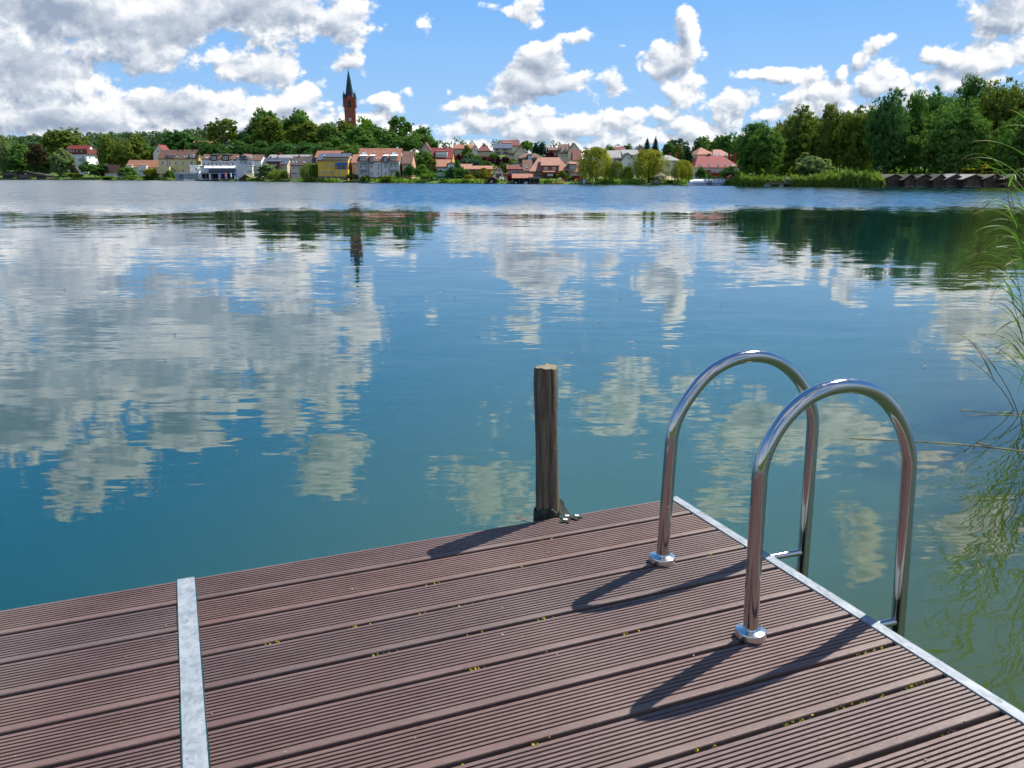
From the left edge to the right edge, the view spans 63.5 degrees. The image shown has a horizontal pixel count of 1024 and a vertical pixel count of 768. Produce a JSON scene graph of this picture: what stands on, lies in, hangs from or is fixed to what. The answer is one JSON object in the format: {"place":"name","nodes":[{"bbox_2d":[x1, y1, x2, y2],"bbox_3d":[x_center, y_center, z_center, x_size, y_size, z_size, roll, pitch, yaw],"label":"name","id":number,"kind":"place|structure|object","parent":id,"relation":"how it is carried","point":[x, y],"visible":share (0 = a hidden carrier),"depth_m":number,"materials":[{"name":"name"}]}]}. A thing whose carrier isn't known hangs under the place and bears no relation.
{"place":"outdoors","nodes":[
{"label":"outdoors","id":0,"kind":"place"},
{"bbox_2d":[0,146,1021,187],"bbox_3d":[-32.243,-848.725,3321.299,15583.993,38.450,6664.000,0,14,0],"label":"ground","id":1,"kind":"structure","parent":0,"point":[423,181],"depth_m":262.43,"materials":[{"name":"green plant"}]},
{"bbox_2d":[0,136,10,174],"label":"broadleaf tree","id":2,"kind":"object","parent":1,"relation":"on","point":[4,149],"visible":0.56,"depth_m":549.62,"materials":[{"name":"green plant"}]},
{"bbox_2d":[3,143,31,172],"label":"broadleaf tree","id":3,"kind":"object","parent":1,"relation":"on","point":[16,162],"visible":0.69,"depth_m":538.05,"materials":[{"name":"green plant"}]},
{"bbox_2d":[24,143,48,172],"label":"broadleaf tree","id":4,"kind":"object","parent":1,"relation":"on","point":[30,157],"visible":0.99,"depth_m":525.96,"materials":[{"name":"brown plant"}]},
{"bbox_2d":[27,152,51,173],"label":"broadleaf tree","id":5,"kind":"object","parent":1,"relation":"on","point":[44,169],"visible":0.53,"depth_m":533.40,"materials":[{"name":"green plant"}]},
{"bbox_2d":[49,147,76,178],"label":"broadleaf tree","id":6,"kind":"object","parent":1,"relation":"on","point":[63,163],"visible":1,"depth_m":500.06,"materials":[{"name":"green plant"}]},
{"bbox_2d":[39,126,88,159],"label":"broadleaf tree","id":7,"kind":"object","parent":1,"relation":"on","point":[54,140],"visible":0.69,"depth_m":586.08,"materials":[{"name":"green plant"}]},
{"bbox_2d":[63,145,97,173],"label":"mansard house","id":8,"kind":"structure","parent":1,"relation":"on","point":[80,154],"depth_m":541.47,"materials":[{"name":"white paint"}]},
{"bbox_2d":[78,161,108,176],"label":"bush","id":9,"kind":"object","parent":1,"relation":"on","point":[93,169],"visible":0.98,"depth_m":471.78,"materials":[{"name":"green plant"}]},
{"bbox_2d":[95,132,118,165],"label":"broadleaf tree","id":10,"kind":"object","parent":1,"relation":"on","point":[103,156],"visible":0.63,"depth_m":488.99,"materials":[{"name":"green plant"}]},
{"bbox_2d":[110,133,150,167],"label":"broadleaf tree","id":11,"kind":"object","parent":1,"relation":"on","point":[127,150],"visible":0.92,"depth_m":477.83,"materials":[{"name":"green plant"}]},
{"bbox_2d":[126,160,158,178],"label":"cottage","id":12,"kind":"structure","parent":1,"relation":"on","point":[139,166],"depth_m":460.83,"materials":[{"name":"tile"}]},
{"bbox_2d":[156,129,200,149],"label":"broadleaf tree","id":13,"kind":"object","parent":1,"relation":"on","point":[183,139],"visible":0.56,"depth_m":502.27,"materials":[{"name":"green plant"}]},
{"bbox_2d":[156,149,201,178],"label":"long house","id":14,"kind":"structure","parent":1,"relation":"on","point":[177,161],"depth_m":417.65,"materials":[{"name":"yellow paint"}]},
{"bbox_2d":[197,141,225,157],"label":"broadleaf tree","id":15,"kind":"object","parent":1,"relation":"on","point":[210,148],"visible":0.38,"depth_m":415.90,"materials":[{"name":"green plant"}]},
{"bbox_2d":[199,166,235,179],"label":"restaurant","id":16,"kind":"structure","parent":1,"relation":"on","point":[209,172],"depth_m":362.85,"materials":[{"name":"white paint"}]},
{"bbox_2d":[201,154,239,165],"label":"hotel","id":17,"kind":"structure","parent":1,"relation":"on","point":[217,159],"depth_m":378.85,"materials":[{"name":"white paint"}]},
{"bbox_2d":[204,118,241,147],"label":"broadleaf tree","id":18,"kind":"object","parent":1,"relation":"on","point":[224,126],"visible":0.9,"depth_m":438.29,"materials":[{"name":"green plant"}]},
{"bbox_2d":[220,140,246,154],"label":"broadleaf tree","id":19,"kind":"object","parent":1,"relation":"on","point":[240,148],"visible":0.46,"depth_m":396.66,"materials":[{"name":"green plant"}]},
{"bbox_2d":[233,154,253,175],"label":"hotel wing","id":20,"kind":"structure","parent":1,"relation":"on","point":[241,160],"depth_m":354.28,"materials":[{"name":"white paint"}]},
{"bbox_2d":[236,124,256,143],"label":"broadleaf tree","id":21,"kind":"object","parent":1,"relation":"on","point":[244,136],"visible":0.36,"depth_m":436.90,"materials":[{"name":"green plant"}]},
{"bbox_2d":[243,140,269,157],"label":"broadleaf tree","id":22,"kind":"object","parent":1,"relation":"on","point":[258,148],"visible":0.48,"depth_m":376.30,"materials":[{"name":"green plant"}]},
{"bbox_2d":[251,155,265,177],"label":"hotel wing","id":23,"kind":"structure","parent":1,"relation":"on","point":[257,160],"depth_m":348.31,"materials":[{"name":"white paint"}]},
{"bbox_2d":[248,107,279,132],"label":"broadleaf tree","id":24,"kind":"object","parent":1,"relation":"on","point":[261,114],"visible":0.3,"depth_m":442.08,"materials":[{"name":"green plant"}]},
{"bbox_2d":[253,163,275,178],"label":"bush","id":25,"kind":"object","parent":1,"relation":"on","point":[264,169],"visible":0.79,"depth_m":323.11,"materials":[{"name":"green plant"}]},
{"bbox_2d":[251,115,288,146],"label":"broadleaf tree","id":26,"kind":"object","parent":1,"relation":"on","point":[267,128],"visible":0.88,"depth_m":404.73,"materials":[{"name":"green plant"}]},
{"bbox_2d":[262,156,290,179],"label":"slate house","id":27,"kind":"structure","parent":1,"relation":"on","point":[277,163],"depth_m":330.65,"materials":[{"name":"beige paint"}]},
{"bbox_2d":[267,170,290,179],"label":"bush","id":28,"kind":"object","parent":1,"relation":"on","point":[284,174],"visible":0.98,"depth_m":311.49,"materials":[{"name":"green plant"}]},
{"bbox_2d":[265,140,294,157],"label":"broadleaf tree","id":29,"kind":"object","parent":1,"relation":"on","point":[276,149],"visible":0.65,"depth_m":363.20,"materials":[{"name":"green plant"}]},
{"bbox_2d":[287,107,308,148],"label":"broadleaf tree","id":30,"kind":"object","parent":1,"relation":"on","point":[298,117],"visible":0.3,"depth_m":424.21,"materials":[{"name":"green plant"}]},
{"bbox_2d":[288,140,316,154],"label":"broadleaf tree","id":31,"kind":"object","parent":1,"relation":"on","point":[304,147],"visible":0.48,"depth_m":348.44,"materials":[{"name":"green plant"}]},
{"bbox_2d":[282,119,323,146],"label":"broadleaf tree","id":32,"kind":"object","parent":1,"relation":"on","point":[306,131],"visible":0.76,"depth_m":380.41,"materials":[{"name":"green plant"}]},
{"bbox_2d":[289,155,316,179],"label":"beige house","id":33,"kind":"structure","parent":1,"relation":"on","point":[297,162],"depth_m":309.40,"materials":[{"name":"paint"}]},
{"bbox_2d":[299,163,317,179],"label":"willow tree","id":34,"kind":"object","parent":1,"relation":"on","point":[311,173],"visible":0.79,"depth_m":290.14,"materials":[{"name":"green plant"}]},
{"bbox_2d":[310,142,338,155],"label":"broadleaf tree","id":35,"kind":"object","parent":1,"relation":"on","point":[324,146],"visible":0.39,"depth_m":336.38,"materials":[{"name":"green plant"}]},
{"bbox_2d":[315,121,345,148],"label":"broadleaf tree","id":36,"kind":"object","parent":1,"relation":"on","point":[328,132],"visible":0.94,"depth_m":364.57,"materials":[{"name":"green plant"}]},
{"bbox_2d":[0,127,663,164],"bbox_3d":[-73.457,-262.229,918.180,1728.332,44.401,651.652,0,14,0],"label":"forest","id":37,"kind":"object","parent":1,"relation":"on","point":[151,139],"visible":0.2,"depth_m":875.56,"materials":[{"name":"green plant"}]},
{"bbox_2d":[316,152,352,179],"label":"yellow house","id":38,"kind":"structure","parent":1,"relation":"on","point":[335,165],"depth_m":286.00,"materials":[{"name":"paint"}]},
{"bbox_2d":[332,143,361,154],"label":"broadleaf tree","id":39,"kind":"object","parent":1,"relation":"on","point":[352,149],"visible":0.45,"depth_m":324.55,"materials":[{"name":"green plant"}]},
{"bbox_2d":[336,118,358,146],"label":"broadleaf tree","id":40,"kind":"object","parent":1,"relation":"on","point":[343,127],"visible":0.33,"depth_m":372.20,"materials":[{"name":"green plant"}]},
{"bbox_2d":[342,70,356,126],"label":"church tower","id":41,"kind":"structure","parent":1,"relation":"on","point":[349,101],"depth_m":520.54,"materials":[{"name":"brick"}]},
{"bbox_2d":[341,126,375,147],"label":"broadleaf tree","id":42,"kind":"object","parent":1,"relation":"on","point":[360,135],"visible":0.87,"depth_m":348.15,"materials":[{"name":"green plant"}]},
{"bbox_2d":[0,177,722,183],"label":"bank grass","id":43,"kind":"structure","parent":1,"relation":"on","point":[604,180],"depth_m":236.26,"materials":[{"name":"green plant"}]},
{"bbox_2d":[367,124,389,141],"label":"broadleaf tree","id":44,"kind":"object","parent":1,"relation":"on","point":[377,131],"visible":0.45,"depth_m":354.97,"materials":[{"name":"green plant"}]},
{"bbox_2d":[357,148,402,180],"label":"apartment house","id":45,"kind":"structure","parent":1,"relation":"on","point":[374,163],"depth_m":268.35,"materials":[{"name":"white paint"}]},
{"bbox_2d":[374,131,399,147],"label":"broadleaf tree","id":46,"kind":"object","parent":1,"relation":"on","point":[389,140],"visible":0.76,"depth_m":331.14,"materials":[{"name":"green plant"}]},
{"bbox_2d":[387,115,414,136],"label":"broadleaf tree","id":47,"kind":"object","parent":1,"relation":"on","point":[404,129],"visible":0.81,"depth_m":364.09,"materials":[{"name":"green plant"}]},
{"bbox_2d":[395,132,422,151],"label":"broadleaf tree","id":48,"kind":"object","parent":1,"relation":"on","point":[406,143],"visible":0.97,"depth_m":327.66,"materials":[{"name":"green plant"}]},
{"bbox_2d":[401,151,416,178],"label":"brick roof house","id":49,"kind":"structure","parent":1,"relation":"on","point":[408,157],"depth_m":270.85,"materials":[{"name":"orange paint"}]},
{"bbox_2d":[411,125,433,152],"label":"broadleaf tree","id":50,"kind":"object","parent":1,"relation":"on","point":[424,132],"visible":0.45,"depth_m":349.19,"materials":[{"name":"green plant"}]},
{"bbox_2d":[415,150,433,168],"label":"broadleaf tree","id":51,"kind":"object","parent":1,"relation":"on","point":[424,157],"visible":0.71,"depth_m":283.97,"materials":[{"name":"green plant"}]},
{"bbox_2d":[431,147,454,162],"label":"red roof house","id":52,"kind":"structure","parent":1,"relation":"on","point":[443,153],"depth_m":289.17,"materials":[{"name":"red tile"}]},
{"bbox_2d":[443,167,461,179],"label":"bush","id":53,"kind":"object","parent":1,"relation":"on","point":[451,172],"visible":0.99,"depth_m":239.87,"materials":[{"name":"green plant"}]},
{"bbox_2d":[493,144,511,154],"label":"slope house","id":54,"kind":"structure","parent":1,"relation":"on","point":[501,149],"depth_m":319.69,"materials":[{"name":"beige paint"}]},
{"bbox_2d":[506,165,523,180],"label":"red hall","id":55,"kind":"structure","parent":1,"relation":"on","point":[514,169],"depth_m":236.06,"materials":[{"name":"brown wood"}]},
{"bbox_2d":[512,174,532,183],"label":"boat shed","id":56,"kind":"object","parent":1,"relation":"on","point":[520,178],"visible":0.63,"depth_m":219.78,"materials":[{"name":"orange wood"}]},
{"bbox_2d":[517,153,540,164],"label":"glazed house","id":57,"kind":"structure","parent":1,"relation":"on","point":[533,157],"depth_m":269.37,"materials":[{"name":"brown wood"}]},
{"bbox_2d":[529,157,568,180],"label":"mill hall","id":58,"kind":"structure","parent":1,"relation":"on","point":[547,167],"depth_m":231.98,"materials":[{"name":"tile"}]},
{"bbox_2d":[557,142,572,160],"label":"town house wing","id":59,"kind":"structure","parent":1,"relation":"on","point":[562,152],"depth_m":283.41,"materials":[{"name":"white paint"}]},
{"bbox_2d":[576,146,612,181],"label":"willow tree","id":60,"kind":"object","parent":1,"relation":"on","point":[594,155],"visible":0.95,"depth_m":209.37,"materials":[{"name":"green plant"}]},
{"bbox_2d":[606,161,626,179],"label":"tree","id":61,"kind":"object","parent":1,"relation":"on","point":[615,167],"visible":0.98,"depth_m":207.34,"materials":[{"name":"green plant"}]},
{"bbox_2d":[629,149,671,181],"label":"willow tree","id":62,"kind":"object","parent":1,"relation":"on","point":[651,159],"visible":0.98,"depth_m":202.34,"materials":[{"name":"green plant"}]},
{"bbox_2d":[658,153,678,177],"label":"villa","id":63,"kind":"object","parent":1,"relation":"on","point":[672,159],"visible":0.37,"depth_m":225.26,"materials":[{"name":"white paint"}]},
{"bbox_2d":[670,160,694,181],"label":"willow tree","id":64,"kind":"object","parent":1,"relation":"on","point":[680,170],"visible":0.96,"depth_m":196.78,"materials":[{"name":"green plant"}]},
{"bbox_2d":[691,135,712,152],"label":"broadleaf tree","id":65,"kind":"object","parent":1,"relation":"on","point":[701,142],"visible":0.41,"depth_m":271.90,"materials":[{"name":"green plant"}]},
{"bbox_2d":[688,154,738,179],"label":"red roof hotel","id":66,"kind":"structure","parent":1,"relation":"on","point":[714,166],"depth_m":210.85,"materials":[{"name":"white paint"}]},
{"bbox_2d":[712,131,737,152],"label":"broadleaf tree","id":67,"kind":"object","parent":1,"relation":"on","point":[722,143],"visible":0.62,"depth_m":268.12,"materials":[{"name":"green plant"}]},
{"bbox_2d":[719,166,740,178],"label":"broadleaf tree","id":68,"kind":"object","parent":1,"relation":"on","point":[724,174],"visible":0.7,"depth_m":190.84,"materials":[{"name":"green plant"}]},
{"bbox_2d":[731,120,786,175],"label":"broadleaf tree","id":69,"kind":"object","parent":1,"relation":"on","point":[758,151],"visible":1,"depth_m":182.42,"materials":[{"name":"green plant"}]},
{"bbox_2d":[772,104,826,172],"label":"broadleaf tree","id":70,"kind":"object","parent":1,"relation":"on","point":[796,130],"visible":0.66,"depth_m":195.38,"materials":[{"name":"green plant"}]},
{"bbox_2d":[793,152,836,176],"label":"bush","id":71,"kind":"object","parent":1,"relation":"on","point":[811,163],"visible":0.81,"depth_m":167.60,"materials":[{"name":"green plant"}]},
{"bbox_2d":[811,101,849,171],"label":"broadleaf tree","id":72,"kind":"object","parent":1,"relation":"on","point":[825,149],"visible":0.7,"depth_m":190.37,"materials":[{"name":"green plant"}]},
{"bbox_2d":[832,105,879,171],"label":"broadleaf tree","id":73,"kind":"object","parent":1,"relation":"on","point":[848,152],"visible":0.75,"depth_m":182.52,"materials":[{"name":"green plant"}]},
{"bbox_2d":[736,158,1023,176],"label":"undergrowth","id":74,"kind":"object","parent":1,"relation":"on","point":[889,172],"visible":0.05,"depth_m":213.33,"materials":[{"name":"green plant"}]},
{"bbox_2d":[862,87,916,173],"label":"broadleaf tree","id":75,"kind":"object","parent":1,"relation":"on","point":[889,150],"visible":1,"depth_m":163.13,"materials":[{"name":"green plant"}]},
{"bbox_2d":[881,174,901,186],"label":"boathouse","id":76,"kind":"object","parent":1,"relation":"on","point":[891,180],"visible":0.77,"depth_m":151.54,"materials":[{"name":"brown wood"}]},
{"bbox_2d":[897,174,915,187],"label":"boathouse","id":77,"kind":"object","parent":1,"relation":"on","point":[906,180],"visible":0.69,"depth_m":150.03,"materials":[{"name":"brown wood"}]},
{"bbox_2d":[897,90,932,173],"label":"broadleaf tree","id":78,"kind":"object","parent":1,"relation":"on","point":[919,109],"visible":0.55,"depth_m":167.87,"materials":[{"name":"green plant"}]},
{"bbox_2d":[912,174,931,187],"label":"boathouse","id":79,"kind":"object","parent":1,"relation":"on","point":[921,180],"visible":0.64,"depth_m":149.59,"materials":[{"name":"brown wood"}]},
{"bbox_2d":[909,85,954,173],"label":"broadleaf tree","id":80,"kind":"object","parent":1,"relation":"on","point":[934,101],"visible":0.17,"depth_m":171.21,"materials":[{"name":"green plant"}]},
{"bbox_2d":[927,174,945,187],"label":"boathouse","id":81,"kind":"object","parent":1,"relation":"on","point":[936,180],"visible":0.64,"depth_m":148.11,"materials":[{"name":"brown wood"}]},
{"bbox_2d":[942,174,961,187],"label":"boathouse","id":82,"kind":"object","parent":1,"relation":"on","point":[950,180],"visible":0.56,"depth_m":147.66,"materials":[{"name":"brown wood"}]},
{"bbox_2d":[911,96,994,173],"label":"broadleaf tree","id":83,"kind":"object","parent":1,"relation":"on","point":[963,137],"visible":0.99,"depth_m":156.37,"materials":[{"name":"green plant"}]},
{"bbox_2d":[948,72,990,173],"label":"broadleaf tree","id":84,"kind":"object","parent":1,"relation":"on","point":[973,88],"visible":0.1,"depth_m":179.91,"materials":[{"name":"green plant"}]},
{"bbox_2d":[956,174,983,187],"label":"boathouse","id":85,"kind":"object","parent":1,"relation":"on","point":[968,181],"visible":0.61,"depth_m":145.90,"materials":[{"name":"brown wood"}]},
{"bbox_2d":[977,174,1002,187],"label":"boathouse","id":86,"kind":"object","parent":1,"relation":"on","point":[989,180],"visible":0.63,"depth_m":145.15,"materials":[{"name":"brown wood"}]},
{"bbox_2d":[960,162,1023,173],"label":"bush","id":87,"kind":"object","parent":1,"relation":"on","point":[967,170],"visible":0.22,"depth_m":193.31,"materials":[{"name":"green plant"}]},
{"bbox_2d":[971,77,1023,173],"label":"broadleaf tree","id":88,"kind":"object","parent":1,"relation":"on","point":[997,106],"visible":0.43,"depth_m":164.21,"materials":[{"name":"green plant"}]},
{"bbox_2d":[985,110,1023,173],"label":"broadleaf tree","id":89,"kind":"object","parent":1,"relation":"on","point":[1008,156],"visible":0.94,"depth_m":152.69,"materials":[{"name":"green plant"}]},
{"bbox_2d":[996,174,1023,187],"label":"boathouse","id":90,"kind":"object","parent":1,"relation":"on","point":[1002,182],"visible":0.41,"depth_m":143.30,"materials":[{"name":"brown wood"}]},
{"bbox_2d":[0,179,1023,767],"bbox_3d":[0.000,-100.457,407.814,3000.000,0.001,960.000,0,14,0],"label":"lake water","id":91,"kind":"structure","parent":0,"point":[172,409],"depth_m":8.73,"materials":[{"name":"blue liquid"}]},
{"bbox_2d":[0,496,1023,767],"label":"jetty","id":92,"kind":"object","parent":91,"relation":"on","point":[578,678],"visible":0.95,"depth_m":2.22,"materials":[{"name":"brown wood"}]},
{"bbox_2d":[264,538,955,764],"bbox_3d":[-0.787,0.901,1.694,3.887,0.012,1.866,-6,15,-21],"label":"moss","id":93,"kind":"object","parent":92,"relation":"on","point":[792,721],"visible":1,"depth_m":2.16,"materials":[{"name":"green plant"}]},
{"bbox_2d":[649,350,916,644],"bbox_3d":[0.882,0.863,2.777,0.719,1.943,0.594,-6,15,-21],"label":"swim ladder","id":94,"kind":"object","parent":92,"relation":"attached to","point":[749,629],"visible":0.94,"depth_m":2.52,"materials":[{"name":"silver metal"}]},
{"bbox_2d":[533,363,558,511],"bbox_3d":[0.136,0.906,3.346,0.109,2.011,0.100,-6,15,-21],"label":"mooring post","id":95,"kind":"object","parent":91,"relation":"in","point":[545,385],"visible":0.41,"depth_m":3.13,"materials":[{"name":"brown wood"}]},
{"bbox_2d":[533,499,581,522],"bbox_3d":[0.176,0.523,3.229,0.193,0.120,0.109,8,16,30],"label":"bracket","id":96,"kind":"object","parent":95,"relation":"attached to","point":[551,513],"visible":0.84,"depth_m":3.20,"materials":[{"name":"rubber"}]},
{"bbox_2d":[688,179,727,185],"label":"tour boat","id":97,"kind":"object","parent":91,"relation":"on","point":[703,182],"visible":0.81,"depth_m":182.23,"materials":[{"name":"white paint"}]},
{"bbox_2d":[724,166,885,187],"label":"reed bed","id":98,"kind":"object","parent":91,"relation":"on","point":[851,178],"visible":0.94,"depth_m":159.51,"materials":[{"name":"green plant"}]},
{"bbox_2d":[949,140,1023,333],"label":"reed","id":99,"kind":"object","parent":91,"relation":"on","point":[1010,181],"visible":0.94,"depth_m":6.84,"materials":[{"name":"green plant"}]},
{"bbox_2d":[951,250,1023,380],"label":"reed","id":100,"kind":"object","parent":91,"relation":"on","point":[1016,348],"visible":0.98,"depth_m":6.61,"materials":[{"name":"green plant"}]},
{"bbox_2d":[954,268,1023,384],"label":"reed","id":101,"kind":"object","parent":91,"relation":"on","point":[1014,317],"visible":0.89,"depth_m":7.27,"materials":[{"name":"green plant"}]},
{"bbox_2d":[954,197,1023,370],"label":"reed","id":102,"kind":"object","parent":91,"relation":"on","point":[1007,264],"visible":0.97,"depth_m":6.32,"materials":[{"name":"green plant"}]},
{"bbox_2d":[970,154,1023,355],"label":"reed","id":103,"kind":"object","parent":91,"relation":"on","point":[1007,207],"visible":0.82,"depth_m":7.40,"materials":[{"name":"green plant"}]},
{"bbox_2d":[0,0,1023,158],"bbox_3d":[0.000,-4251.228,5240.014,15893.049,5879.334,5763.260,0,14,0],"label":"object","id":104,"kind":"structure","parent":0,"point":[48,81],"depth_m":7970.44,"materials":[{"name":"white"}]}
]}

